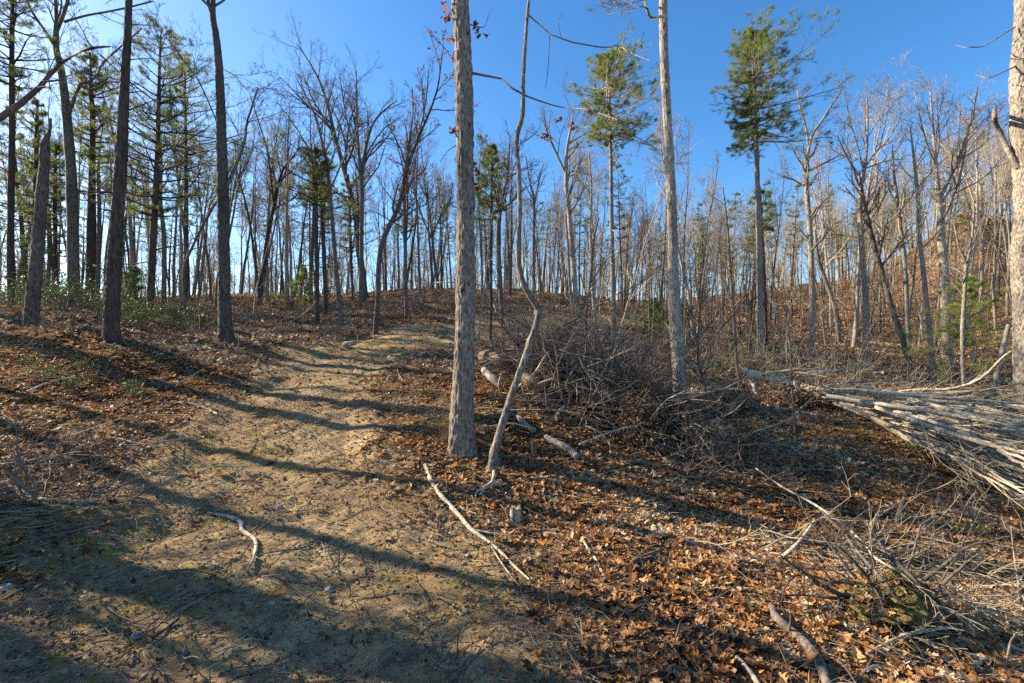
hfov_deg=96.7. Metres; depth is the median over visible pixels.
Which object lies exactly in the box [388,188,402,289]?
bare tree
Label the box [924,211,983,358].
sapling
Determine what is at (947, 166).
bare tree
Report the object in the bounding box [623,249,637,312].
sapling
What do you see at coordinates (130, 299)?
evergreen shrub
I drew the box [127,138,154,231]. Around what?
bare tree
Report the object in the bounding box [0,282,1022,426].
fallen leaves
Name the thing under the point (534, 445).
tree stump
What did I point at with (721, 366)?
evergreen shrub
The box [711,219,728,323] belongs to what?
sapling
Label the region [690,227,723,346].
sapling
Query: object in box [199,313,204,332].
tree stump
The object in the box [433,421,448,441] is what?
grass tuft
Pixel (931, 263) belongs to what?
sapling
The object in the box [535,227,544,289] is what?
sapling
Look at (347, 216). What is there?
bare tree
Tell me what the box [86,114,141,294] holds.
bare tree
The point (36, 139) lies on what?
pine tree
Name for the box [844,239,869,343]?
sapling
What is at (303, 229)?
sapling
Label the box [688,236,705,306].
sapling
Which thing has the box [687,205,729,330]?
sapling
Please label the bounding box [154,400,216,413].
fallen branch
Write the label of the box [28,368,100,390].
fallen branch
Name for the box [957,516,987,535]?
evergreen shrub
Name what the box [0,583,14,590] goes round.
stone
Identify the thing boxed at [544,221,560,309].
sapling
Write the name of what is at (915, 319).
sapling
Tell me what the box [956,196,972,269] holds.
sapling
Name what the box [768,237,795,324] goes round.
sapling
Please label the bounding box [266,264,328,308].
young pine
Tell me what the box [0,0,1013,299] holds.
sky
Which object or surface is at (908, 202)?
bare tree
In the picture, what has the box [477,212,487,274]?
sapling
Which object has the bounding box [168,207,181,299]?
sapling
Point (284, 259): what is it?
sapling
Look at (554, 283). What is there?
sapling
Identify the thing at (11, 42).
pine tree
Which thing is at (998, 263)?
bare tree
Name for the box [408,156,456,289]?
bare tree
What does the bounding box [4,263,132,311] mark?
evergreen shrub
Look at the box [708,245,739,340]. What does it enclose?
sapling
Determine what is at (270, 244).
bare tree
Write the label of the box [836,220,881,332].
sapling
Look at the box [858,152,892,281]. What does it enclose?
bare tree
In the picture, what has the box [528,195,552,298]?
sapling
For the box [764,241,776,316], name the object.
sapling
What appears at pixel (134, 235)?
pine tree
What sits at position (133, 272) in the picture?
sapling
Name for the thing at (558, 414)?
fallen branch
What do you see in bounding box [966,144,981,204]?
bare tree
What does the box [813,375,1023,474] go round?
felled tree
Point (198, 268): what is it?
sapling
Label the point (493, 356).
dead log
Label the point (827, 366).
brushwood
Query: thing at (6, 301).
evergreen shrub
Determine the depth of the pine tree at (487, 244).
41.08 m
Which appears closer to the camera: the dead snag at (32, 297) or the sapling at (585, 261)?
the dead snag at (32, 297)
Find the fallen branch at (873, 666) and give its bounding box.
[860,664,888,678]
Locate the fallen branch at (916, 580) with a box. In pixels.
[896,561,1011,625]
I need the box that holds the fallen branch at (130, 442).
[0,421,169,447]
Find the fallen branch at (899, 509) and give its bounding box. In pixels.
[894,497,904,522]
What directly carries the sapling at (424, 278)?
on the ground
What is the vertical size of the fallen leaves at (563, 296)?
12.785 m
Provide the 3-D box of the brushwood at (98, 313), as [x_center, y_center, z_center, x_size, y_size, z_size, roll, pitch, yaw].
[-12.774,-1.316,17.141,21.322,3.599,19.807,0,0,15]
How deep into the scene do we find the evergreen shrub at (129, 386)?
7.01 m
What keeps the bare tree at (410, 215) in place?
on the ground
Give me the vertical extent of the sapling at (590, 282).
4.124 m
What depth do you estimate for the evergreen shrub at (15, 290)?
14.33 m
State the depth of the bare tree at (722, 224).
26.98 m
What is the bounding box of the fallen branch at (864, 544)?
[755,468,935,608]
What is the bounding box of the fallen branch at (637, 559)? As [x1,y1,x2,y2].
[629,548,662,564]
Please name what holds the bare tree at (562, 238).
on the ground
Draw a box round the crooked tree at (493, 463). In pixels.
[487,0,649,473]
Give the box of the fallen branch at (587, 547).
[582,538,606,580]
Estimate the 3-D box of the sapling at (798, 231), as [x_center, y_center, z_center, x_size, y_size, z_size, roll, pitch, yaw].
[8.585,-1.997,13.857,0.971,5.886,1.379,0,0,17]
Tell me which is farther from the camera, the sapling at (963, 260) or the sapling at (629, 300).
the sapling at (963, 260)
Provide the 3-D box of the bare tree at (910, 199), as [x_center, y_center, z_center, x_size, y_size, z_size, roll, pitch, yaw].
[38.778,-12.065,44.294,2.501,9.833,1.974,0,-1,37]
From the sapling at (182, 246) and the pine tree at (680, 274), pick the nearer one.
the sapling at (182, 246)
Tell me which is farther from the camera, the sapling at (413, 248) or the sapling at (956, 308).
the sapling at (413, 248)
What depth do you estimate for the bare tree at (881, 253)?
32.75 m
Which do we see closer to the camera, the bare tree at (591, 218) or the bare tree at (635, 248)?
the bare tree at (591, 218)
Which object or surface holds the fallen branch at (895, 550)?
on the fallen leaves at (654, 521)
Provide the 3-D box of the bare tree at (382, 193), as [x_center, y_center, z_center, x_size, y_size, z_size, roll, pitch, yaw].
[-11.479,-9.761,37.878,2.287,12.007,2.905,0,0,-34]
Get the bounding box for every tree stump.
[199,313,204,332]
[286,300,293,310]
[510,505,520,522]
[531,438,536,455]
[712,387,740,409]
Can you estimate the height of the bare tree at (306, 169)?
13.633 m
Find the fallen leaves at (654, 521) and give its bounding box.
[0,437,1023,682]
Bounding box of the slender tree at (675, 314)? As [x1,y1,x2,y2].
[586,0,687,417]
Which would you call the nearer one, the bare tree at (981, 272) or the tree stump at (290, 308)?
the tree stump at (290, 308)
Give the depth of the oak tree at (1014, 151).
9.49 m
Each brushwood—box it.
[0,256,450,364]
[0,386,238,512]
[279,269,1011,391]
[375,295,1012,410]
[409,242,859,455]
[429,282,791,469]
[475,302,766,438]
[481,335,846,461]
[593,387,840,507]
[668,462,1023,666]
[789,353,1023,452]
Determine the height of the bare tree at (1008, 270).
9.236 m
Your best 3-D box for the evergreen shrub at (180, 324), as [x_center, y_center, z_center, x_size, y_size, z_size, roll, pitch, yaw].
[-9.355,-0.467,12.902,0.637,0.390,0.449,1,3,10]
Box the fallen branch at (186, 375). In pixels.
[161,364,205,388]
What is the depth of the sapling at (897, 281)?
30.84 m
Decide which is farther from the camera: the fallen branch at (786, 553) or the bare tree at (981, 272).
the bare tree at (981, 272)
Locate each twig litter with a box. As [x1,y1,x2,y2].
[0,305,1023,682]
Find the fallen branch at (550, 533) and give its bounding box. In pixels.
[543,532,559,534]
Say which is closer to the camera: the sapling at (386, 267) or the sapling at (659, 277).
the sapling at (659, 277)
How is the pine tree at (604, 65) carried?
on the ground
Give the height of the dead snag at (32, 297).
4.713 m
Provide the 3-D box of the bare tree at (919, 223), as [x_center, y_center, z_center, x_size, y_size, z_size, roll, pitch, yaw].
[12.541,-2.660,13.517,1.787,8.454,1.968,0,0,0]
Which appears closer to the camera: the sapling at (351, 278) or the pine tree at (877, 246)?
the sapling at (351, 278)
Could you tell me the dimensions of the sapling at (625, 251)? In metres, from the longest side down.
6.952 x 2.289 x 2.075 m
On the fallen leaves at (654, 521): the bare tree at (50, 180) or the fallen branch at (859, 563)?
the fallen branch at (859, 563)
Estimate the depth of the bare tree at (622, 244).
43.54 m
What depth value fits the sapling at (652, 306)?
14.21 m
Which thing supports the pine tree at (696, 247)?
on the ground
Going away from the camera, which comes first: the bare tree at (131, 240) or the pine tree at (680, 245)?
the bare tree at (131, 240)
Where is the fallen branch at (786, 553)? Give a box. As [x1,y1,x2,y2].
[780,514,832,574]
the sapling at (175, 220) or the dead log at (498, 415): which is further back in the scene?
the sapling at (175, 220)
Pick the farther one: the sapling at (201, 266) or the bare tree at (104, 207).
the bare tree at (104, 207)
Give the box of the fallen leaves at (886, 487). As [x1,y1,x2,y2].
[0,331,1023,588]
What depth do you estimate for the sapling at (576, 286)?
18.51 m
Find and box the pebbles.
[0,328,930,682]
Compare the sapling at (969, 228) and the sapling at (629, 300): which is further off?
the sapling at (969, 228)
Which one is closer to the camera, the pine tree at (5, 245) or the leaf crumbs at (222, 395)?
the leaf crumbs at (222, 395)
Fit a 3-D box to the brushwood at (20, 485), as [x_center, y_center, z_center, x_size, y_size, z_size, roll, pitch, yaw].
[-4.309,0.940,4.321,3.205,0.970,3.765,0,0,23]
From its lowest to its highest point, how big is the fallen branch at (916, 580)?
0.379 m
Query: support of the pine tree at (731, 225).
on the ground
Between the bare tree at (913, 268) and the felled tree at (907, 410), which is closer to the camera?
the felled tree at (907, 410)
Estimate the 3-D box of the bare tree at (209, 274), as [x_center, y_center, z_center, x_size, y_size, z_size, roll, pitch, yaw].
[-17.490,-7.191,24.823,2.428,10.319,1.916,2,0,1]
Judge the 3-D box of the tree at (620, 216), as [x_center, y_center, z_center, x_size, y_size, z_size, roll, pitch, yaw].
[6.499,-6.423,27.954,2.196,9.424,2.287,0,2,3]
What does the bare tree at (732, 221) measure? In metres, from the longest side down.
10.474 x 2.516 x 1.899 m
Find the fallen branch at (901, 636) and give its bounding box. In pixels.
[865,600,984,665]
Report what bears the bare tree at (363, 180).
on the ground
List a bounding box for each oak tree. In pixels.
[0,0,122,121]
[2,0,174,308]
[431,0,618,457]
[897,64,1009,374]
[956,0,1023,411]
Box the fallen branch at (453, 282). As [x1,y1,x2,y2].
[409,281,496,313]
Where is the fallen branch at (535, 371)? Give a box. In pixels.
[517,350,549,388]
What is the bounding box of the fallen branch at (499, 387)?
[498,375,501,394]
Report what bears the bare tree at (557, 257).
on the ground
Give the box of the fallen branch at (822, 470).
[794,468,834,472]
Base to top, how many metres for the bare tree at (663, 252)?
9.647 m
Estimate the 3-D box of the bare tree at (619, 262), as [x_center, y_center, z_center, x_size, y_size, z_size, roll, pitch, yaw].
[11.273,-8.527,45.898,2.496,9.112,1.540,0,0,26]
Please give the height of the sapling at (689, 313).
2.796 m
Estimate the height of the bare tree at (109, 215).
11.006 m
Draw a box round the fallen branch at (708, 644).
[688,621,737,682]
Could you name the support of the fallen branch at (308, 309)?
on the ground
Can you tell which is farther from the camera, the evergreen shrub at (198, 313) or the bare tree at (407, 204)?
the bare tree at (407, 204)
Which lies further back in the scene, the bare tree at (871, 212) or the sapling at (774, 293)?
the bare tree at (871, 212)
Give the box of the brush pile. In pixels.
[745,471,1023,674]
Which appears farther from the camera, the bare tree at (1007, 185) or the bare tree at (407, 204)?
the bare tree at (407, 204)
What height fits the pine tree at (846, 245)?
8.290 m
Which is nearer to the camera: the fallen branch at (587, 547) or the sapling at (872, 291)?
the fallen branch at (587, 547)
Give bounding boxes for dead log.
[477,349,511,366]
[481,367,502,386]
[487,411,517,419]
[521,371,545,389]
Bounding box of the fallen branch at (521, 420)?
[514,414,535,433]
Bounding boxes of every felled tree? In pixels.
[737,351,1023,431]
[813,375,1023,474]
[833,400,1023,529]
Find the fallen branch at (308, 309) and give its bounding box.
[291,303,314,320]
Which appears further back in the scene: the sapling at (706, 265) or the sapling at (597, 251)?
the sapling at (706, 265)
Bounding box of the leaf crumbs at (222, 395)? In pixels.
[0,306,1013,458]
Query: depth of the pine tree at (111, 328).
8.93 m
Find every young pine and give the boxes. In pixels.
[121,265,165,307]
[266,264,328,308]
[628,297,686,334]
[900,274,1012,384]
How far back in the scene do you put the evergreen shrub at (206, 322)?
13.82 m
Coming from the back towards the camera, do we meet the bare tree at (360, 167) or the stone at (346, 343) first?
the bare tree at (360, 167)
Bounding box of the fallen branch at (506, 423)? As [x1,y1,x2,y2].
[475,423,535,429]
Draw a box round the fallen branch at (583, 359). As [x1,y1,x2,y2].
[567,357,606,367]
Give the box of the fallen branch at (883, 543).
[877,525,887,558]
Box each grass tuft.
[412,385,423,396]
[423,396,449,431]
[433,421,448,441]
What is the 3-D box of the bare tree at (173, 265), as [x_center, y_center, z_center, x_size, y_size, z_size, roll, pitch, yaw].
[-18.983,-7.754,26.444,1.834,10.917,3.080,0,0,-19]
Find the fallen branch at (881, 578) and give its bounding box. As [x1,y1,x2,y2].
[846,534,898,599]
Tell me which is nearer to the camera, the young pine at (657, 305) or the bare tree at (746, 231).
the young pine at (657, 305)
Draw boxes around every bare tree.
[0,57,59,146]
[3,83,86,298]
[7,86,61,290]
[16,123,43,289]
[25,136,86,210]
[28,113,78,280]
[42,27,145,294]
[51,140,66,256]
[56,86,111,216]
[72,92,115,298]
[79,200,105,281]
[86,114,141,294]
[96,144,112,251]
[100,175,127,289]
[100,180,128,293]
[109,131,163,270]
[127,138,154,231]
[130,149,150,249]
[135,133,166,266]
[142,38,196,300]
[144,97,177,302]
[150,183,173,295]
[166,116,216,298]
[169,116,205,299]
[178,117,216,300]
[190,142,216,297]
[191,168,216,289]
[199,139,216,293]
[212,97,265,306]
[226,101,266,235]
[235,162,256,292]
[237,183,263,266]
[237,203,250,293]
[240,144,278,293]
[244,90,302,300]
[244,195,266,269]
[245,143,266,295]
[245,162,283,293]
[247,179,267,293]
[248,28,380,325]
[248,138,283,294]
[255,126,299,295]
[256,8,377,301]
[257,131,306,305]
[257,163,284,293]
[261,172,283,293]
[265,128,309,306]
[273,98,307,296]
[277,203,298,293]
[281,77,352,304]
[288,210,301,248]
[293,127,334,295]
[295,131,326,210]
[298,156,325,262]
[318,43,420,306]
[318,175,337,293]
[326,171,343,233]
[327,190,337,273]
[329,102,370,297]
[335,210,349,292]
[339,187,353,243]
[344,172,374,211]
[345,109,379,295]
[349,158,364,276]
[350,141,373,212]
[362,113,443,316]
[364,172,391,290]
[365,156,389,290]
[378,180,401,288]
[379,145,399,288]
[387,124,437,298]
[388,102,439,294]
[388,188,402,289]
[390,177,409,285]
[393,102,430,279]
[401,205,411,287]
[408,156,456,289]
[409,132,446,288]
[427,159,456,286]
[428,165,455,288]
[430,166,442,276]
[432,154,456,273]
[433,194,451,278]
[435,195,456,287]
[437,202,447,287]
[474,123,494,294]
[474,157,488,240]
[474,203,487,243]
[494,130,529,293]
[501,180,516,288]
[502,203,515,275]
[503,203,516,287]
[504,186,527,279]
[512,144,550,293]
[515,211,530,287]
[522,173,545,288]
[525,199,542,290]
[543,190,561,291]
[543,195,565,287]
[548,179,569,291]
[548,214,563,288]
[549,170,566,289]
[551,192,564,292]
[552,129,595,300]
[552,215,564,292]
[555,193,564,291]
[559,202,572,291]
[560,200,582,249]
[561,175,580,292]
[563,131,608,299]
[563,149,609,333]
[563,214,578,292]
[579,153,608,298]
[583,213,593,242]
[589,169,613,301]
[596,216,607,297]
[614,216,633,287]
[614,224,630,300]
[616,196,630,299]
[617,181,653,307]
[624,209,643,300]
[630,197,656,304]
[631,166,657,296]
[631,196,651,307]
[638,219,656,305]
[641,92,694,335]
[642,237,655,303]
[644,210,657,264]
[650,119,692,323]
[674,118,697,318]
[678,175,699,302]
[679,215,703,299]
[686,215,698,302]
[696,154,723,329]
[700,196,732,321]
[705,200,720,307]
[709,193,731,321]
[720,196,741,309]
[727,215,743,298]
[729,183,755,297]
[739,227,744,292]
[740,209,755,310]
[764,225,774,312]
[765,161,792,319]
[765,212,773,303]
[767,61,868,356]
[776,214,787,289]
[784,205,805,306]
[791,125,837,332]
[791,219,805,295]
[803,167,851,322]
[803,190,825,308]
[804,199,852,340]
[811,160,837,327]
[816,63,924,364]
[818,159,916,373]
[818,186,837,271]
[826,206,837,289]
[843,49,918,346]
[847,178,881,302]
[851,173,895,330]
[853,192,888,312]
[854,199,885,314]
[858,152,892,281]
[859,170,886,291]
[860,202,875,313]
[867,129,944,365]
[871,192,904,324]
[876,198,894,275]
[882,116,983,381]
[882,170,897,273]
[886,172,915,324]
[887,194,900,273]
[892,154,945,313]
[892,161,912,248]
[892,162,913,260]
[897,160,913,262]
[899,168,922,264]
[900,180,915,231]
[906,158,932,246]
[907,137,928,238]
[923,95,995,346]
[924,102,977,235]
[926,93,1004,332]
[926,180,935,264]
[927,173,956,288]
[931,111,962,236]
[938,146,950,200]
[938,182,1009,384]
[940,135,973,232]
[941,132,960,204]
[945,103,983,253]
[952,169,1000,312]
[964,136,1011,315]
[966,127,994,201]
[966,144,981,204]
[968,121,994,208]
[972,102,1004,234]
[973,110,1011,328]
[980,134,1010,285]
[981,123,1012,295]
[988,118,1012,189]
[996,156,1012,212]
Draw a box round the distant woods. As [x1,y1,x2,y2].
[0,127,1012,303]
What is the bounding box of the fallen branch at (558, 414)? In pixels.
[554,365,577,421]
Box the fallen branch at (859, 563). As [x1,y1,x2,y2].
[828,551,886,571]
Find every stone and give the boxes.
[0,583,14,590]
[130,632,139,639]
[324,586,333,591]
[342,341,354,345]
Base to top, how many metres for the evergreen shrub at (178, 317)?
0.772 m
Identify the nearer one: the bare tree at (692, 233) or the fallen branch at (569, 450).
the fallen branch at (569, 450)
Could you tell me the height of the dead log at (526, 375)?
0.303 m
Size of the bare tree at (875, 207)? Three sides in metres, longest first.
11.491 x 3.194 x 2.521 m
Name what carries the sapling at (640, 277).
on the ground
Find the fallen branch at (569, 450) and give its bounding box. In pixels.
[544,434,579,459]
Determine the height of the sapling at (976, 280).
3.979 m
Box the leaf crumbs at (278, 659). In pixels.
[0,355,1023,682]
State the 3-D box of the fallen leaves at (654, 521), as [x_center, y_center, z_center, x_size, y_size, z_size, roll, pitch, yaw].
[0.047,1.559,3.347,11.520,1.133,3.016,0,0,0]
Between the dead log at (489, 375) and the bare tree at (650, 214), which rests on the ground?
the bare tree at (650, 214)
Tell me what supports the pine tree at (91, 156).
on the ground
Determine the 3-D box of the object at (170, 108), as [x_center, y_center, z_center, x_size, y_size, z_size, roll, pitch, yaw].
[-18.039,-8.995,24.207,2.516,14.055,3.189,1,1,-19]
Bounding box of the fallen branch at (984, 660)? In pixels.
[973,657,1004,665]
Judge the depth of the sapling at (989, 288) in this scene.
18.81 m
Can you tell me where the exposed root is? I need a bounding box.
[475,470,505,498]
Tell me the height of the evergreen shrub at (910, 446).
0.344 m
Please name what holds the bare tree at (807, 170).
on the ground
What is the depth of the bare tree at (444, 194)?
43.66 m
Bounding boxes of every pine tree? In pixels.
[0,0,74,303]
[0,76,83,289]
[0,93,78,272]
[0,138,29,285]
[0,193,19,283]
[0,215,66,278]
[3,140,105,293]
[29,178,65,290]
[44,89,116,292]
[59,10,286,322]
[60,43,147,308]
[76,0,160,343]
[79,192,86,291]
[85,158,148,293]
[102,144,150,264]
[103,162,177,274]
[131,51,291,310]
[155,192,192,295]
[189,170,208,295]
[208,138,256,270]
[244,122,347,325]
[245,213,284,293]
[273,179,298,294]
[280,200,310,295]
[292,155,358,313]
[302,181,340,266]
[303,216,314,280]
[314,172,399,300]
[348,245,357,289]
[373,223,392,283]
[387,229,402,288]
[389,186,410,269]
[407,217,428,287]
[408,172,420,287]
[422,209,438,287]
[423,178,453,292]
[443,226,453,287]
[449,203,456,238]
[454,133,515,339]
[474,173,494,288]
[475,209,493,288]
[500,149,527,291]
[528,200,546,274]
[543,208,557,286]
[566,23,662,340]
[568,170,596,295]
[577,220,589,294]
[597,235,624,297]
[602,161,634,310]
[641,240,656,296]
[645,217,697,304]
[645,242,666,297]
[648,247,694,303]
[652,217,666,303]
[663,212,691,297]
[681,238,704,298]
[688,234,723,308]
[689,191,764,314]
[691,218,708,306]
[693,200,712,319]
[710,4,853,358]
[729,180,788,324]
[735,184,796,352]
[738,210,754,302]
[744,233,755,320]
[765,206,781,279]
[769,183,811,322]
[792,184,851,319]
[792,222,805,285]
[814,218,851,270]
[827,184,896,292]
[836,212,851,277]
[841,211,871,304]
[869,210,897,281]
[879,199,902,288]
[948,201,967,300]
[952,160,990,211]
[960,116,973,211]
[988,188,1012,219]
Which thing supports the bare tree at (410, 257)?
on the ground
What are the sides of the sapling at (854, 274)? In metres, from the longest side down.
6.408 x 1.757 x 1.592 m
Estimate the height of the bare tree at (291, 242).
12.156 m
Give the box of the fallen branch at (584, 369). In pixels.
[579,357,601,398]
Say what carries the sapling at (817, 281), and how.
on the ground
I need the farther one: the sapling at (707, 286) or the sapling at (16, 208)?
the sapling at (707, 286)
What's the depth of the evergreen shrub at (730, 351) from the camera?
14.66 m
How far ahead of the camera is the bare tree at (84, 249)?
41.46 m
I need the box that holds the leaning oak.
[372,26,480,334]
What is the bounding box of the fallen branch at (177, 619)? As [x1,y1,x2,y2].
[152,617,179,638]
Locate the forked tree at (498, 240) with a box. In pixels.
[474,119,545,324]
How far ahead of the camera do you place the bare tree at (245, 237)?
43.48 m
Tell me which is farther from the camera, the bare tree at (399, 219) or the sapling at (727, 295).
the bare tree at (399, 219)
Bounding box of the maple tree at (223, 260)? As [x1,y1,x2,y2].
[143,0,309,341]
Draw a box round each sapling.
[0,132,58,272]
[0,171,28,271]
[0,223,6,283]
[63,219,85,287]
[122,248,147,297]
[143,224,160,298]
[156,251,161,298]
[165,219,192,276]
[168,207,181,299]
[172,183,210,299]
[173,242,189,305]
[175,162,240,318]
[190,212,210,306]
[190,251,205,296]
[192,226,207,297]
[193,217,212,296]
[195,217,217,300]
[233,251,247,310]
[236,244,249,298]
[253,191,290,312]
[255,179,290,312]
[256,223,284,306]
[260,240,283,313]
[274,226,298,300]
[298,209,308,295]
[311,212,339,280]
[326,237,338,295]
[327,229,332,292]
[329,212,354,293]
[349,251,354,305]
[373,230,386,284]
[382,245,393,288]
[384,224,394,279]
[395,245,418,308]
[397,236,415,293]
[408,215,426,289]
[420,205,431,313]
[475,134,514,343]
[475,206,496,287]
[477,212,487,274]
[492,242,514,347]
[493,184,516,307]
[523,202,550,309]
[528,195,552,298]
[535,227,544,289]
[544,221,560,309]
[550,263,563,300]
[551,208,667,342]
[557,216,565,296]
[567,250,587,329]
[573,217,589,302]
[579,187,612,339]
[582,257,598,330]
[585,264,593,320]
[589,230,609,305]
[595,228,621,337]
[607,127,701,354]
[614,203,635,304]
[616,242,637,329]
[618,227,633,309]
[619,201,657,341]
[619,244,643,308]
[622,196,662,344]
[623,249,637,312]
[628,236,652,326]
[642,213,667,324]
[642,228,660,297]
[643,209,666,326]
[650,194,666,352]
[651,219,667,311]
[651,234,685,354]
[654,245,667,316]
[654,269,802,434]
[662,193,690,317]
[678,242,711,354]
[679,150,729,351]
[679,194,699,305]
[681,217,725,365]
[686,210,721,341]
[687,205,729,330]
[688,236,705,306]
[688,243,697,310]
[690,205,722,325]
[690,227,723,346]
[695,229,722,316]
[703,182,766,390]
[708,229,715,318]
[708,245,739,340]
[708,261,723,320]
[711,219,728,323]
[711,242,738,315]
[725,212,755,335]
[725,245,743,315]
[736,247,751,321]
[737,180,804,350]
[737,243,756,322]
[738,255,751,320]
[741,148,770,355]
[744,260,756,309]
[747,275,824,443]
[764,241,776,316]
[765,241,790,334]
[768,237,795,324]
[771,234,807,318]
[773,178,817,367]
[784,231,807,335]
[785,233,806,328]
[790,223,824,325]
[797,220,830,311]
[799,243,826,347]
[807,238,825,321]
[820,254,844,341]
[825,229,840,326]
[825,253,844,342]
[826,244,852,327]
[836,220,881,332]
[839,208,879,338]
[841,223,875,319]
[841,240,867,304]
[843,244,868,325]
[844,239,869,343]
[850,192,894,306]
[856,254,907,377]
[859,244,881,331]
[866,258,883,305]
[867,234,893,325]
[869,211,905,325]
[872,213,904,327]
[874,211,910,308]
[881,208,938,338]
[884,241,908,313]
[891,271,903,314]
[909,206,957,294]
[909,232,935,331]
[909,241,937,359]
[912,248,934,351]
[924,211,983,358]
[925,222,935,270]
[926,201,961,285]
[928,226,967,314]
[929,242,986,378]
[950,218,982,300]
[953,250,990,338]
[954,260,993,345]
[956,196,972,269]
[957,184,987,276]
[963,168,1012,337]
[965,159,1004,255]
[978,194,1012,312]
[984,230,997,276]
[990,219,1010,294]
[991,208,1011,311]
[1001,221,1008,294]
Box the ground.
[0,212,1023,682]
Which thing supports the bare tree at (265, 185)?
on the ground
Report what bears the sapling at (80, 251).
on the ground
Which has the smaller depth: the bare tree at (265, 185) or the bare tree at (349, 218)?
the bare tree at (349, 218)
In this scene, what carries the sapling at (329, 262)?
on the ground
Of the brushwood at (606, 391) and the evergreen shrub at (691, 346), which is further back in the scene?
the evergreen shrub at (691, 346)
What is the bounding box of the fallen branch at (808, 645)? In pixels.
[768,603,833,682]
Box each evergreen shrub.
[0,271,43,304]
[0,284,24,312]
[1,291,48,308]
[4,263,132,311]
[5,350,51,367]
[9,266,95,305]
[12,285,62,305]
[18,360,70,379]
[53,372,96,390]
[57,282,124,308]
[60,355,104,371]
[67,290,102,312]
[80,294,130,310]
[97,288,173,328]
[100,301,164,329]
[102,284,146,314]
[109,344,123,352]
[119,375,145,390]
[121,290,179,324]
[121,296,167,321]
[121,387,148,400]
[155,305,205,327]
[159,315,196,327]
[169,310,217,328]
[173,320,191,328]
[180,307,217,324]
[182,304,215,322]
[684,340,700,352]
[703,334,744,363]
[703,352,729,362]
[704,357,731,375]
[730,321,785,348]
[739,355,787,372]
[753,340,806,360]
[845,423,872,440]
[890,433,923,454]
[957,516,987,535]
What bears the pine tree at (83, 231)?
on the ground
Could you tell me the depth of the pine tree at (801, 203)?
29.82 m
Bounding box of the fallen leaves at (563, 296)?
[102,211,1011,330]
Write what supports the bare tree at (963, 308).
on the ground
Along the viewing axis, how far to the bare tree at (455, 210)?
43.16 m
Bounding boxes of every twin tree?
[229,91,329,305]
[520,66,608,321]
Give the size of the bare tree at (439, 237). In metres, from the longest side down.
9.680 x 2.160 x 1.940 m
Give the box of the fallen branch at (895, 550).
[830,526,940,556]
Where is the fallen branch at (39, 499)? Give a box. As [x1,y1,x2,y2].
[0,481,102,503]
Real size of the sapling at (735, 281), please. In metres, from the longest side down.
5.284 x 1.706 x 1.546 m
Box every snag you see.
[21,118,51,326]
[971,348,976,368]
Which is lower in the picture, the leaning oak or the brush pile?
the brush pile
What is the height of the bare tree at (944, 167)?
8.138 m
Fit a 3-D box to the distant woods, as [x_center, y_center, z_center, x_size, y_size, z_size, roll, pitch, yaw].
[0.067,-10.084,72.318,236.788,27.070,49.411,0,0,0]
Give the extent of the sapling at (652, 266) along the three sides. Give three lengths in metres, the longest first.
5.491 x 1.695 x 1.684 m
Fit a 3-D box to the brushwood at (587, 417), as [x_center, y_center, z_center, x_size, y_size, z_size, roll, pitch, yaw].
[1.263,-0.340,8.179,6.827,3.712,5.607,0,0,0]
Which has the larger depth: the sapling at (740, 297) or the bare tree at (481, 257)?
the bare tree at (481, 257)
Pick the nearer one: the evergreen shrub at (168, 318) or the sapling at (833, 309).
the evergreen shrub at (168, 318)
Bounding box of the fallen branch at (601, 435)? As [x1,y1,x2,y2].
[579,424,640,444]
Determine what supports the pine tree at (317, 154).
on the ground
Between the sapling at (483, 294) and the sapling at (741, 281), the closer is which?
the sapling at (483, 294)
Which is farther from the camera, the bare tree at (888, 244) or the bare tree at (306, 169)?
the bare tree at (306, 169)
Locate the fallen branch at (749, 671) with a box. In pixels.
[735,655,759,682]
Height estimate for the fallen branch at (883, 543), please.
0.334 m
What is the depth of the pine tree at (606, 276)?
49.73 m
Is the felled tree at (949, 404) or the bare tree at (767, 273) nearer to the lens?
the felled tree at (949, 404)
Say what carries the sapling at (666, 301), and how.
on the ground
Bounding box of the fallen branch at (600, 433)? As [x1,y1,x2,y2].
[583,424,610,453]
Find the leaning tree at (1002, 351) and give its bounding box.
[987,324,1010,398]
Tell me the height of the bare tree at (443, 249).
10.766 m
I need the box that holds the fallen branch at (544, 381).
[533,378,556,394]
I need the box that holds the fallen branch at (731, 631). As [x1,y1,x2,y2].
[728,623,735,641]
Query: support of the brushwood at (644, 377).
in the brushwood at (587, 417)
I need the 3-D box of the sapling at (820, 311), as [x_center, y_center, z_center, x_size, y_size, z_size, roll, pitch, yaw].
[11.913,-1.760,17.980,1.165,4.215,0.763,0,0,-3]
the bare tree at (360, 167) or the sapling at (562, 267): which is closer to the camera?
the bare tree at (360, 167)
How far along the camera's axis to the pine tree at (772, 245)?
48.20 m
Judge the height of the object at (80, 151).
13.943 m
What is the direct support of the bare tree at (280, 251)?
on the ground
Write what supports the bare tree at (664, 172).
on the ground
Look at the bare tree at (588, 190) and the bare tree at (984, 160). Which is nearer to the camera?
the bare tree at (588, 190)
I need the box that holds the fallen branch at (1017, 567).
[987,517,1023,607]
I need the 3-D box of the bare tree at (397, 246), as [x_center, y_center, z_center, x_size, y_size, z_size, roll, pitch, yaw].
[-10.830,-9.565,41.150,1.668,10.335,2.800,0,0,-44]
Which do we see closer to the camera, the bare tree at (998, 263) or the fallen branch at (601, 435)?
the fallen branch at (601, 435)

